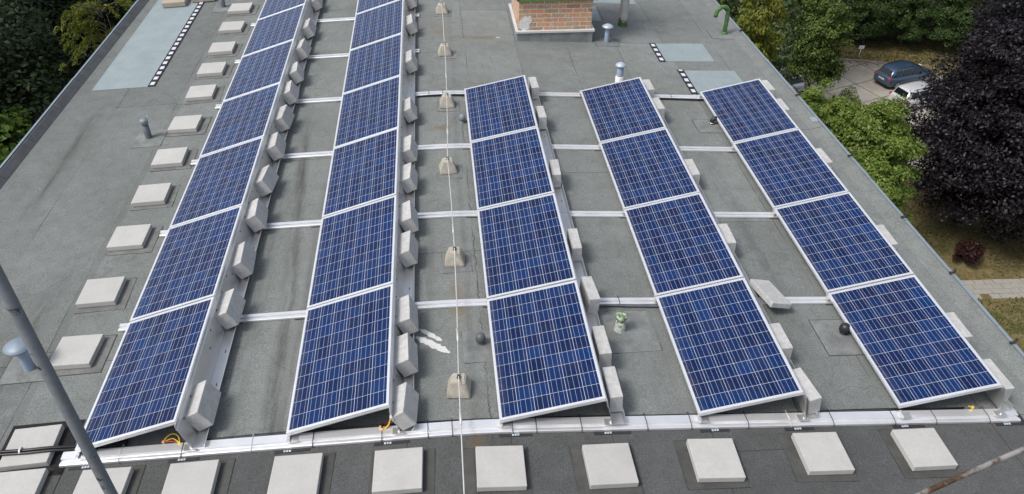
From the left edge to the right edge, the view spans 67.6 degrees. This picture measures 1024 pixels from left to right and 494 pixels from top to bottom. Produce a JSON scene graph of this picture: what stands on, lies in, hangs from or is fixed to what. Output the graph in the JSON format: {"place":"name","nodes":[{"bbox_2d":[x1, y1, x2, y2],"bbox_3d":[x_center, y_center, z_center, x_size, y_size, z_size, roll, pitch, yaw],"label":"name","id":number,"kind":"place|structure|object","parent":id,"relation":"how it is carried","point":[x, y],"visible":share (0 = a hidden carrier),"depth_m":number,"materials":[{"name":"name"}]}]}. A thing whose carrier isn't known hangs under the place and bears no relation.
{"place":"outdoors","nodes":[
{"label":"outdoors","id":0,"kind":"place"},
{"bbox_2d":[36,0,1023,351],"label":"ground","id":1,"kind":"structure","parent":0,"point":[962,268],"depth_m":41.95,"materials":[{"name":"green plant"}]},
{"bbox_2d":[0,105,31,164],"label":"maple tree","id":2,"kind":"object","parent":1,"relation":"on","point":[12,125],"visible":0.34,"depth_m":21.00,"materials":[{"name":"green plant"}]},
{"bbox_2d":[0,0,93,148],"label":"dark tree","id":3,"kind":"object","parent":1,"relation":"on","point":[20,85],"visible":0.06,"depth_m":22.57,"materials":[{"name":"green plant"}]},
{"bbox_2d":[0,0,123,110],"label":"dark tree","id":4,"kind":"object","parent":1,"relation":"on","point":[52,15],"visible":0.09,"depth_m":29.27,"materials":[{"name":"green plant"}]},
{"bbox_2d":[39,0,136,85],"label":"dark tree","id":5,"kind":"object","parent":1,"relation":"on","point":[114,20],"visible":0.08,"depth_m":30.26,"materials":[{"name":"green plant"}]},
{"bbox_2d":[53,0,133,70],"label":"larch tree","id":6,"kind":"object","parent":1,"relation":"on","point":[78,10],"visible":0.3,"depth_m":17.34,"materials":[{"name":"green plant"}]},
{"bbox_2d":[0,0,1023,493],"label":"apartment building","id":7,"kind":"structure","parent":1,"relation":"on","point":[76,170],"depth_m":9.27,"materials":[{"name":"concrete"}]},
{"bbox_2d":[3,337,35,371],"bbox_3d":[-4.910,1.111,7.702,0.270,0.425,0.270,-3,38,-5],"label":"roof vent","id":8,"kind":"object","parent":7,"relation":"on","point":[16,347],"visible":0.84,"depth_m":7.59,"materials":[{"name":"grey plastic"}]},
{"bbox_2d":[0,468,48,493],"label":"concrete paver","id":9,"kind":"object","parent":7,"relation":"on","point":[31,481],"visible":1,"depth_m":6.65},
{"bbox_2d":[0,424,64,471],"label":"concrete paver","id":10,"kind":"object","parent":7,"relation":"on","point":[41,436],"visible":0.94,"depth_m":6.95,"materials":[{"name":"concrete"}]},
{"bbox_2d":[0,265,117,493],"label":"steel mast","id":11,"kind":"object","parent":7,"relation":"on","point":[25,330],"visible":1,"depth_m":2.77,"materials":[{"name":"metal"}]},
{"bbox_2d":[50,334,104,369],"bbox_3d":[-4.499,1.083,7.910,0.424,0.066,0.424,-4,38,-2],"label":"concrete paver","id":12,"kind":"object","parent":7,"relation":"on","point":[75,352],"visible":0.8,"depth_m":7.87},
{"bbox_2d":[75,276,126,307],"bbox_3d":[-4.634,0.509,8.643,0.424,0.066,0.424,-5,38,-4],"label":"concrete paver","id":13,"kind":"object","parent":7,"relation":"on","point":[101,292],"visible":1,"depth_m":8.59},
{"bbox_2d":[73,467,133,493],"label":"concrete paver","id":14,"kind":"object","parent":7,"relation":"on","point":[120,478],"visible":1,"depth_m":6.62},
{"bbox_2d":[106,224,152,250],"bbox_3d":[-4.711,-0.118,9.439,0.424,0.066,0.424,-5,38,-3],"label":"concrete paver","id":15,"kind":"object","parent":7,"relation":"on","point":[129,237],"visible":1,"depth_m":9.38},
{"bbox_2d":[131,183,172,206],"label":"concrete paver","id":16,"kind":"object","parent":7,"relation":"on","point":[151,194],"visible":1,"depth_m":10.11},
{"bbox_2d":[151,147,188,168],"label":"concrete paver","id":17,"kind":"object","parent":7,"relation":"on","point":[170,157],"visible":1,"depth_m":10.84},
{"bbox_2d":[167,115,202,133],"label":"concrete paver","id":18,"kind":"object","parent":7,"relation":"on","point":[184,124],"visible":1,"depth_m":11.61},
{"bbox_2d":[161,459,220,493],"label":"concrete paver","id":19,"kind":"object","parent":7,"relation":"on","point":[198,477],"visible":1,"depth_m":6.62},
{"bbox_2d":[185,84,216,101],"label":"concrete paver","id":20,"kind":"object","parent":7,"relation":"on","point":[201,92],"visible":1,"depth_m":12.41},
{"bbox_2d":[267,453,323,493],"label":"concrete paver","id":21,"kind":"object","parent":7,"relation":"on","point":[297,474],"visible":1,"depth_m":6.61,"materials":[{"name":"concrete"}]},
{"bbox_2d":[235,49,419,63],"bbox_3d":[-3.249,-3.370,13.489,3.228,0.205,0.113,-2,38,-4],"label":"mounting rail","id":22,"kind":"object","parent":7,"relation":"on","point":[310,57],"visible":0.19,"depth_m":13.48,"materials":[{"name":"metal"}]},
{"bbox_2d":[242,4,305,56],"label":"solar panel","id":23,"kind":"object","parent":22,"relation":"on","point":[274,30],"visible":1,"depth_m":13.91,"materials":[{"name":"blue glass"}]},
{"bbox_2d":[350,0,403,49],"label":"solar panel","id":24,"kind":"object","parent":22,"relation":"on","point":[378,24],"visible":1,"depth_m":13.98,"materials":[{"name":"blue glass"}]},
{"bbox_2d":[251,13,418,26],"bbox_3d":[-3.412,-4.398,14.797,3.228,0.207,0.115,-2,38,-4],"label":"mounting rail","id":25,"kind":"object","parent":7,"relation":"on","point":[336,19],"visible":0.26,"depth_m":14.79,"materials":[{"name":"metal"}]},
{"bbox_2d":[257,0,305,19],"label":"solar panel","id":26,"kind":"object","parent":25,"relation":"on","point":[271,7],"visible":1,"depth_m":14.87,"materials":[{"name":"blue glass"}]},
{"bbox_2d":[372,447,422,493],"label":"concrete paver","id":27,"kind":"object","parent":7,"relation":"on","point":[397,471],"visible":1,"depth_m":6.61,"materials":[{"name":"concrete"}]},
{"bbox_2d":[215,88,702,109],"bbox_3d":[-0.238,-2.428,12.403,8.943,0.304,0.142,-2,38,-4],"label":"mounting rail","id":28,"kind":"object","parent":7,"relation":"on","point":[428,92],"visible":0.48,"depth_m":12.30,"materials":[{"name":"metal"}]},
{"bbox_2d":[223,40,294,101],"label":"solar panel","id":29,"kind":"object","parent":28,"relation":"on","point":[261,69],"visible":1,"depth_m":12.60,"materials":[{"name":"blue glass"}]},
{"bbox_2d":[264,83,295,142],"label":"wind deflector","id":30,"kind":"object","parent":28,"relation":"attached to","point":[272,125],"visible":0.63,"depth_m":11.32,"materials":[{"name":"metal"}]},
{"bbox_2d":[342,33,402,93],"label":"solar panel","id":31,"kind":"object","parent":28,"relation":"on","point":[374,63],"visible":1,"depth_m":12.68,"materials":[{"name":"blue glass"}]},
{"bbox_2d":[399,76,414,139],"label":"wind deflector","id":32,"kind":"object","parent":28,"relation":"attached to","point":[406,128],"visible":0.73,"depth_m":11.35,"materials":[{"name":"metal"}]},
{"bbox_2d":[446,373,471,397],"bbox_3d":[-0.510,1.300,7.345,0.230,0.206,0.230,1,38,0],"label":"wire foot","id":33,"kind":"object","parent":7,"relation":"on","point":[465,386],"visible":1,"depth_m":7.29},
{"bbox_2d":[441,0,464,493],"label":"lightning wire","id":34,"kind":"object","parent":33,"relation":"on","point":[460,411],"visible":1,"depth_m":8.04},
{"bbox_2d":[190,143,736,165],"bbox_3d":[-0.048,-1.390,11.087,9.025,0.307,0.116,-2,38,-4],"label":"mounting rail","id":35,"kind":"object","parent":7,"relation":"on","point":[464,146],"visible":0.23,"depth_m":10.99,"materials":[{"name":"metal"}]},
{"bbox_2d":[199,83,281,156],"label":"solar panel","id":36,"kind":"object","parent":35,"relation":"on","point":[242,119],"visible":1,"depth_m":11.29,"materials":[{"name":"blue glass"}]},
{"bbox_2d":[333,75,401,147],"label":"solar panel","id":37,"kind":"object","parent":35,"relation":"on","point":[370,110],"visible":1,"depth_m":11.36,"materials":[{"name":"blue glass"}]},
{"bbox_2d":[397,128,414,206],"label":"wind deflector","id":38,"kind":"object","parent":35,"relation":"attached to","point":[403,196],"visible":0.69,"depth_m":9.93,"materials":[{"name":"metal"}]},
{"bbox_2d":[400,162,417,192],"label":"ballast block","id":39,"kind":"object","parent":38,"relation":"on","point":[409,178],"depth_m":9.93,"materials":[{"name":"concrete"}]},
{"bbox_2d":[464,75,537,141],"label":"solar panel","id":40,"kind":"object","parent":35,"relation":"on","point":[498,108],"visible":1,"depth_m":11.46,"materials":[{"name":"blue glass"}]},
{"bbox_2d":[580,77,665,144],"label":"solar panel","id":41,"kind":"object","parent":35,"relation":"on","point":[621,109],"visible":1,"depth_m":11.66,"materials":[{"name":"blue glass"}]},
{"bbox_2d":[700,78,798,144],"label":"solar panel","id":42,"kind":"object","parent":35,"relation":"on","point":[747,110],"visible":1,"depth_m":11.90,"materials":[{"name":"blue glass"}]},
{"bbox_2d":[159,209,778,237],"bbox_3d":[0.088,-0.361,9.776,8.941,0.304,0.116,-2,38,-4],"label":"mounting rail","id":43,"kind":"object","parent":7,"relation":"on","point":[421,216],"visible":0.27,"depth_m":9.67,"materials":[{"name":"metal"}]},
{"bbox_2d":[169,136,264,227],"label":"solar panel","id":44,"kind":"object","parent":43,"relation":"on","point":[219,181],"visible":1,"depth_m":9.97,"materials":[{"name":"blue glass"}]},
{"bbox_2d":[243,136,280,210],"bbox_3d":[-3.267,-0.908,10.097,0.203,0.317,1.664,-3,38,-5],"label":"wind deflector","id":45,"kind":"object","parent":43,"relation":"attached to","point":[265,159],"visible":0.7,"depth_m":10.04,"materials":[{"name":"metal"}]},
{"bbox_2d":[245,198,268,231],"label":"ballast block","id":46,"kind":"object","parent":45,"relation":"on","point":[256,216],"depth_m":9.37,"materials":[{"name":"concrete"}]},
{"bbox_2d":[255,165,278,196],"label":"ballast block","id":47,"kind":"object","parent":45,"relation":"on","point":[266,180],"depth_m":9.98,"materials":[{"name":"concrete"}]},
{"bbox_2d":[322,127,398,217],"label":"solar panel","id":48,"kind":"object","parent":43,"relation":"on","point":[363,171],"visible":1,"depth_m":10.04,"materials":[{"name":"blue glass"}]},
{"bbox_2d":[393,199,414,300],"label":"wind deflector","id":49,"kind":"object","parent":43,"relation":"attached to","point":[404,280],"visible":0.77,"depth_m":8.59,"materials":[{"name":"metal"}]},
{"bbox_2d":[398,230,418,267],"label":"ballast block","id":50,"kind":"object","parent":49,"relation":"on","point":[408,243],"depth_m":8.75,"materials":[{"name":"concrete"}]},
{"bbox_2d":[399,200,418,232],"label":"ballast block","id":51,"kind":"object","parent":49,"relation":"on","point":[408,217],"depth_m":9.22,"materials":[{"name":"concrete"}]},
{"bbox_2d":[470,127,553,209],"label":"solar panel","id":52,"kind":"object","parent":43,"relation":"on","point":[510,167],"visible":1,"depth_m":10.14,"materials":[{"name":"blue glass"}]},
{"bbox_2d":[538,127,568,212],"bbox_3d":[0.548,-1.072,10.297,0.203,0.313,1.664,-3,38,-5],"label":"wind deflector","id":53,"kind":"object","parent":43,"relation":"attached to","point":[559,192],"visible":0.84,"depth_m":10.09,"materials":[{"name":"metal"}]},
{"bbox_2d":[599,128,699,210],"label":"solar panel","id":54,"kind":"object","parent":43,"relation":"on","point":[647,168],"visible":1,"depth_m":10.35,"materials":[{"name":"blue glass"}]},
{"bbox_2d":[733,129,848,209],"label":"solar panel","id":55,"kind":"object","parent":43,"relation":"on","point":[790,167],"visible":1,"depth_m":10.58,"materials":[{"name":"blue glass"}]},
{"bbox_2d":[774,192,913,293],"bbox_3d":[3.993,-0.088,9.349,0.990,0.041,1.650,-13,38,3],"label":"solar panel","id":56,"kind":"object","parent":43,"relation":"on","point":[841,241],"visible":1,"depth_m":9.27,"materials":[{"name":"blue glass"}]},
{"bbox_2d":[118,294,832,332],"bbox_3d":[0.287,0.659,8.483,9.015,0.308,0.142,-2,38,-4],"label":"mounting rail","id":57,"kind":"object","parent":7,"relation":"on","point":[301,314],"visible":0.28,"depth_m":8.34,"materials":[{"name":"metal"}]},
{"bbox_2d":[75,297,215,452],"bbox_3d":[-3.509,1.181,7.439,0.990,0.041,1.650,-17,38,6],"label":"solar panel","id":58,"kind":"object","parent":57,"relation":"on","point":[143,387],"visible":1,"depth_m":7.34,"materials":[{"name":"blue glass"}]},
{"bbox_2d":[130,205,243,321],"bbox_3d":[-3.672,0.151,8.744,0.990,0.040,1.650,-17,38,6],"label":"solar panel","id":59,"kind":"object","parent":57,"relation":"on","point":[188,264],"visible":1,"depth_m":8.65,"materials":[{"name":"blue glass"}]},
{"bbox_2d":[215,206,261,302],"bbox_3d":[-3.104,0.119,8.791,0.203,0.317,1.664,-3,38,-5],"label":"wind deflector","id":60,"kind":"object","parent":57,"relation":"attached to","point":[230,279],"visible":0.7,"depth_m":8.69,"materials":[{"name":"metal"}]},
{"bbox_2d":[231,241,255,278],"bbox_3d":[-3.081,0.152,8.774,0.160,0.210,0.380,-27,38,12],"label":"ballast block","id":61,"kind":"object","parent":60,"relation":"on","point":[243,263],"depth_m":8.68,"materials":[{"name":"concrete"}]},
{"bbox_2d":[286,284,393,435],"bbox_3d":[-1.644,1.048,7.511,0.990,0.041,1.650,-17,38,6],"label":"solar panel","id":62,"kind":"object","parent":57,"relation":"on","point":[343,367],"visible":1,"depth_m":7.40,"materials":[{"name":"blue glass"}]},
{"bbox_2d":[307,195,397,308],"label":"solar panel","id":63,"kind":"object","parent":57,"relation":"on","point":[355,252],"visible":1,"depth_m":8.73,"materials":[{"name":"blue glass"}]},
{"bbox_2d":[477,193,575,298],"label":"solar panel","id":64,"kind":"object","parent":57,"relation":"on","point":[524,246],"visible":1,"depth_m":8.83,"materials":[{"name":"blue glass"}]},
{"bbox_2d":[555,194,586,286],"bbox_3d":[0.711,-0.045,8.991,0.203,0.313,1.664,-3,38,-5],"label":"wind deflector","id":65,"kind":"object","parent":57,"relation":"attached to","point":[578,266],"visible":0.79,"depth_m":8.95,"materials":[{"name":"metal"}]},
{"bbox_2d":[579,276,599,312],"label":"ballast block","id":66,"kind":"object","parent":57,"relation":"on","point":[590,296],"depth_m":8.26,"materials":[{"name":"concrete"}]},
{"bbox_2d":[624,193,743,297],"bbox_3d":[1.994,-0.063,9.117,0.990,0.040,1.650,-13,38,3],"label":"solar panel","id":67,"kind":"object","parent":57,"relation":"on","point":[681,244],"visible":1,"depth_m":9.03,"materials":[{"name":"blue glass"}]},
{"bbox_2d":[748,279,791,308],"bbox_3d":[2.897,0.524,8.604,0.270,0.070,0.470,6,30,-22],"label":"loose slab","id":68,"kind":"object","parent":57,"relation":"on","point":[770,294],"depth_m":8.54,"materials":[{"name":"concrete"}]},
{"bbox_2d":[827,275,1001,407],"bbox_3d":[4.156,0.941,8.044,0.990,0.040,1.650,-13,38,3],"label":"solar panel","id":69,"kind":"object","parent":57,"relation":"on","point":[913,344],"visible":1,"depth_m":7.94,"materials":[{"name":"blue glass"}]},
{"bbox_2d":[916,276,1013,410],"bbox_3d":[4.739,0.957,8.099,0.203,0.316,1.714,-3,38,-5],"label":"wind deflector","id":70,"kind":"object","parent":57,"relation":"attached to","point":[996,396],"visible":0.08,"depth_m":7.54,"materials":[{"name":"metal"}]},
{"bbox_2d":[475,445,526,491],"bbox_3d":[-0.099,1.925,6.667,0.424,0.066,0.424,0,38,-6],"label":"concrete paver","id":71,"kind":"object","parent":7,"relation":"on","point":[500,468],"visible":1,"depth_m":6.62,"materials":[{"name":"concrete"}]},
{"bbox_2d":[59,406,1023,470],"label":"mounting rail","id":72,"kind":"object","parent":7,"relation":"on","point":[278,444],"visible":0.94,"depth_m":7.06,"materials":[{"name":"metal"}]},
{"bbox_2d":[0,440,127,455],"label":"cable bundle","id":73,"kind":"object","parent":72,"relation":"attached to","point":[20,451],"visible":0.84,"depth_m":6.88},
{"bbox_2d":[174,296,235,447],"bbox_3d":[-2.938,1.162,7.465,0.203,0.317,1.714,-3,38,-5],"label":"wind deflector","id":74,"kind":"object","parent":72,"relation":"attached to","point":[212,357],"visible":0.81,"depth_m":7.53,"materials":[{"name":"metal"}]},
{"bbox_2d":[185,380,220,430],"bbox_3d":[-2.870,1.469,7.100,0.166,0.218,0.395,-25,36,12],"label":"ballast block","id":75,"kind":"object","parent":74,"relation":"on","point":[203,406],"depth_m":7.01,"materials":[{"name":"concrete"}]},
{"bbox_2d":[216,288,245,329],"bbox_3d":[-2.994,0.657,8.133,0.159,0.209,0.378,-22,37,13],"label":"ballast block","id":76,"kind":"object","parent":74,"relation":"on","point":[230,308],"depth_m":8.05,"materials":[{"name":"concrete"}]},
{"bbox_2d":[389,283,413,431],"bbox_3d":[-1.073,1.032,7.539,0.203,0.318,1.714,-3,38,-5],"label":"wind deflector","id":77,"kind":"object","parent":72,"relation":"attached to","point":[397,378],"visible":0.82,"depth_m":7.41,"materials":[{"name":"metal"}]},
{"bbox_2d":[389,382,418,429],"bbox_3d":[-0.985,1.458,7.020,0.155,0.204,0.369,-28,33,17],"label":"ballast block","id":78,"kind":"object","parent":77,"relation":"on","point":[406,400],"depth_m":6.93,"materials":[{"name":"concrete"}]},
{"bbox_2d":[395,333,417,376],"bbox_3d":[-1.042,1.060,7.530,0.156,0.205,0.371,-24,37,9],"label":"ballast block","id":79,"kind":"object","parent":77,"relation":"on","point":[406,357],"depth_m":7.43,"materials":[{"name":"concrete"}]},
{"bbox_2d":[396,294,418,334],"bbox_3d":[-1.093,0.710,7.977,0.158,0.207,0.374,-22,38,8],"label":"ballast block","id":80,"kind":"object","parent":77,"relation":"on","point":[407,315],"depth_m":7.88,"materials":[{"name":"concrete"}]},
{"bbox_2d":[126,407,964,446],"bbox_3d":[0.475,1.653,7.210,8.003,0.242,0.057,-2,38,-4],"label":"cable bundle","id":81,"kind":"object","parent":72,"relation":"attached to","point":[434,421],"visible":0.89,"depth_m":7.19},
{"bbox_2d":[487,280,605,422],"bbox_3d":[0.293,0.984,7.612,0.990,0.040,1.650,-13,38,3],"label":"solar panel","id":82,"kind":"object","parent":72,"relation":"on","point":[544,358],"visible":1,"depth_m":7.50,"materials":[{"name":"blue glass"}]},
{"bbox_2d":[577,281,626,424],"bbox_3d":[0.877,0.998,7.665,0.203,0.313,1.714,-3,38,-5],"label":"wind deflector","id":83,"kind":"object","parent":72,"relation":"attached to","point":[619,417],"visible":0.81,"depth_m":7.42,"materials":[{"name":"metal"}]},
{"bbox_2d":[591,325,611,368],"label":"ballast block","id":84,"kind":"object","parent":83,"relation":"on","point":[603,351],"depth_m":7.61,"materials":[{"name":"concrete"}]},
{"bbox_2d":[602,366,622,411],"bbox_3d":[0.954,1.351,7.280,0.124,0.213,0.386,-6,38,-2],"label":"ballast block","id":85,"kind":"object","parent":72,"relation":"on","point":[612,387],"depth_m":7.17,"materials":[{"name":"concrete"}]},
{"bbox_2d":[656,278,803,415],"bbox_3d":[2.157,0.965,7.811,0.990,0.041,1.650,-13,38,3],"label":"solar panel","id":86,"kind":"object","parent":72,"relation":"on","point":[729,352],"visible":1,"depth_m":7.71,"materials":[{"name":"blue glass"}]},
{"bbox_2d":[793,368,821,414],"bbox_3d":[2.825,1.392,7.405,0.126,0.218,0.394,-16,40,-5],"label":"ballast block","id":87,"kind":"object","parent":72,"relation":"on","point":[813,399],"depth_m":7.28,"materials":[{"name":"concrete"}]},
{"bbox_2d":[509,0,594,41],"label":"brick chimney","id":88,"kind":"object","parent":7,"relation":"on","point":[554,20],"visible":0.97,"depth_m":14.00,"materials":[{"name":"brick"}]},
{"bbox_2d":[582,443,638,488],"bbox_3d":[0.862,1.927,6.752,0.424,0.066,0.424,-1,38,-7],"label":"concrete paver","id":89,"kind":"object","parent":7,"relation":"on","point":[611,465],"visible":1,"depth_m":6.71,"materials":[{"name":"concrete"}]},
{"bbox_2d":[686,438,745,481],"bbox_3d":[1.824,1.910,6.869,0.424,0.066,0.424,1,38,-5],"label":"concrete paver","id":90,"kind":"object","parent":7,"relation":"on","point":[716,460],"visible":1,"depth_m":6.82,"materials":[{"name":"concrete"}]},
{"bbox_2d":[791,432,854,474],"bbox_3d":[2.839,1.885,7.002,0.424,0.066,0.424,0,38,-6],"label":"concrete paver","id":91,"kind":"object","parent":7,"relation":"on","point":[822,453],"visible":1,"depth_m":6.96,"materials":[{"name":"concrete"}]},
{"bbox_2d":[890,428,957,470],"bbox_3d":[3.823,1.877,7.112,0.424,0.066,0.424,-1,38,-7],"label":"concrete paver","id":92,"kind":"object","parent":7,"relation":"on","point":[922,449],"visible":1,"depth_m":7.07,"materials":[{"name":"concrete"}]},
{"bbox_2d":[915,446,1023,493],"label":"rusty handrail","id":93,"kind":"object","parent":7,"relation":"on","point":[969,472],"visible":1,"depth_m":1.74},
{"bbox_2d":[735,0,789,63],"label":"yellow green shrub","id":94,"kind":"object","parent":1,"relation":"on","point":[758,32],"visible":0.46,"depth_m":30.83,"materials":[{"name":"green plant"}]},
{"bbox_2d":[716,0,808,76],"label":"dull green tree","id":95,"kind":"object","parent":1,"relation":"on","point":[784,55],"visible":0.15,"depth_m":37.51,"materials":[{"name":"green plant"}]},
{"bbox_2d":[781,0,853,95],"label":"broadleaf tree","id":96,"kind":"object","parent":1,"relation":"on","point":[818,66],"visible":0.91,"depth_m":46.17,"materials":[{"name":"green plant"}]},
{"bbox_2d":[796,78,850,131],"bbox_3d":[14.736,-4.365,39.788,4.504,8.901,4.154,-9,39,-13],"label":"leafy tree","id":97,"kind":"object","parent":1,"relation":"on","point":[814,100],"visible":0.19,"depth_m":37.23,"materials":[{"name":"green plant"}]},
{"bbox_2d":[845,0,903,45],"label":"green bush","id":98,"kind":"object","parent":1,"relation":"on","point":[880,19],"visible":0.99,"depth_m":59.98,"materials":[{"name":"green plant"}]},
{"bbox_2d":[829,100,928,208],"bbox_3d":[16.649,-2.987,37.510,4.708,9.634,5.105,-3,38,-5],"label":"leafy tree","id":99,"kind":"object","parent":1,"relation":"on","point":[861,130],"visible":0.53,"depth_m":34.72,"materials":[{"name":"green plant"}]},
{"bbox_2d":[847,146,916,229],"bbox_3d":[15.640,-0.446,35.057,4.542,8.587,4.924,-16,41,-20],"label":"leafy tree","id":100,"kind":"object","parent":1,"relation":"on","point":[881,179],"visible":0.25,"depth_m":32.95,"materials":[{"name":"green plant"}]},
{"bbox_2d":[821,39,970,63],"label":"ground cover","id":101,"kind":"object","parent":1,"relation":"on","point":[897,53],"visible":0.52,"depth_m":61.39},
{"bbox_2d":[886,0,940,45],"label":"green bush","id":102,"kind":"object","parent":1,"relation":"on","point":[907,22],"visible":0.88,"depth_m":60.18,"materials":[{"name":"green plant"}]},
{"bbox_2d":[883,0,1023,244],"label":"copper beech","id":103,"kind":"object","parent":1,"relation":"on","point":[974,145],"visible":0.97,"depth_m":37.47,"materials":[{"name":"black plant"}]},
{"bbox_2d":[927,0,979,51],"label":"green bush","id":104,"kind":"object","parent":1,"relation":"on","point":[946,28],"visible":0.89,"depth_m":59.49,"materials":[{"name":"green plant"}]},
{"bbox_2d":[902,178,1023,345],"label":"grass","id":105,"kind":"structure","parent":1,"relation":"on","point":[1022,258],"depth_m":41.03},
{"bbox_2d":[952,240,985,265],"bbox_3d":[23.734,0.325,39.854,1.426,1.736,1.590,-25,45,-29],"label":"red shrub","id":106,"kind":"object","parent":1,"relation":"on","point":[966,250],"visible":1,"depth_m":39.53,"materials":[{"name":"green plant"}]},
{"bbox_2d":[793,59,949,169],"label":"parking lot","id":107,"kind":"structure","parent":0,"point":[869,88],"depth_m":56.46,"materials":[{"name":"concrete"}]},
{"bbox_2d":[873,60,931,88],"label":"parked car","id":108,"kind":"object","parent":107,"relation":"on","point":[894,74],"visible":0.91,"depth_m":55.92,"materials":[{"name":"blue paint"}]},
{"bbox_2d":[888,80,932,111],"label":"parked car","id":109,"kind":"object","parent":107,"relation":"on","point":[906,88],"visible":0.38,"depth_m":53.24,"materials":[{"name":"white paint"}]},
{"bbox_2d":[961,278,1023,298],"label":"path","id":110,"kind":"structure","parent":0,"point":[1001,288],"depth_m":38.69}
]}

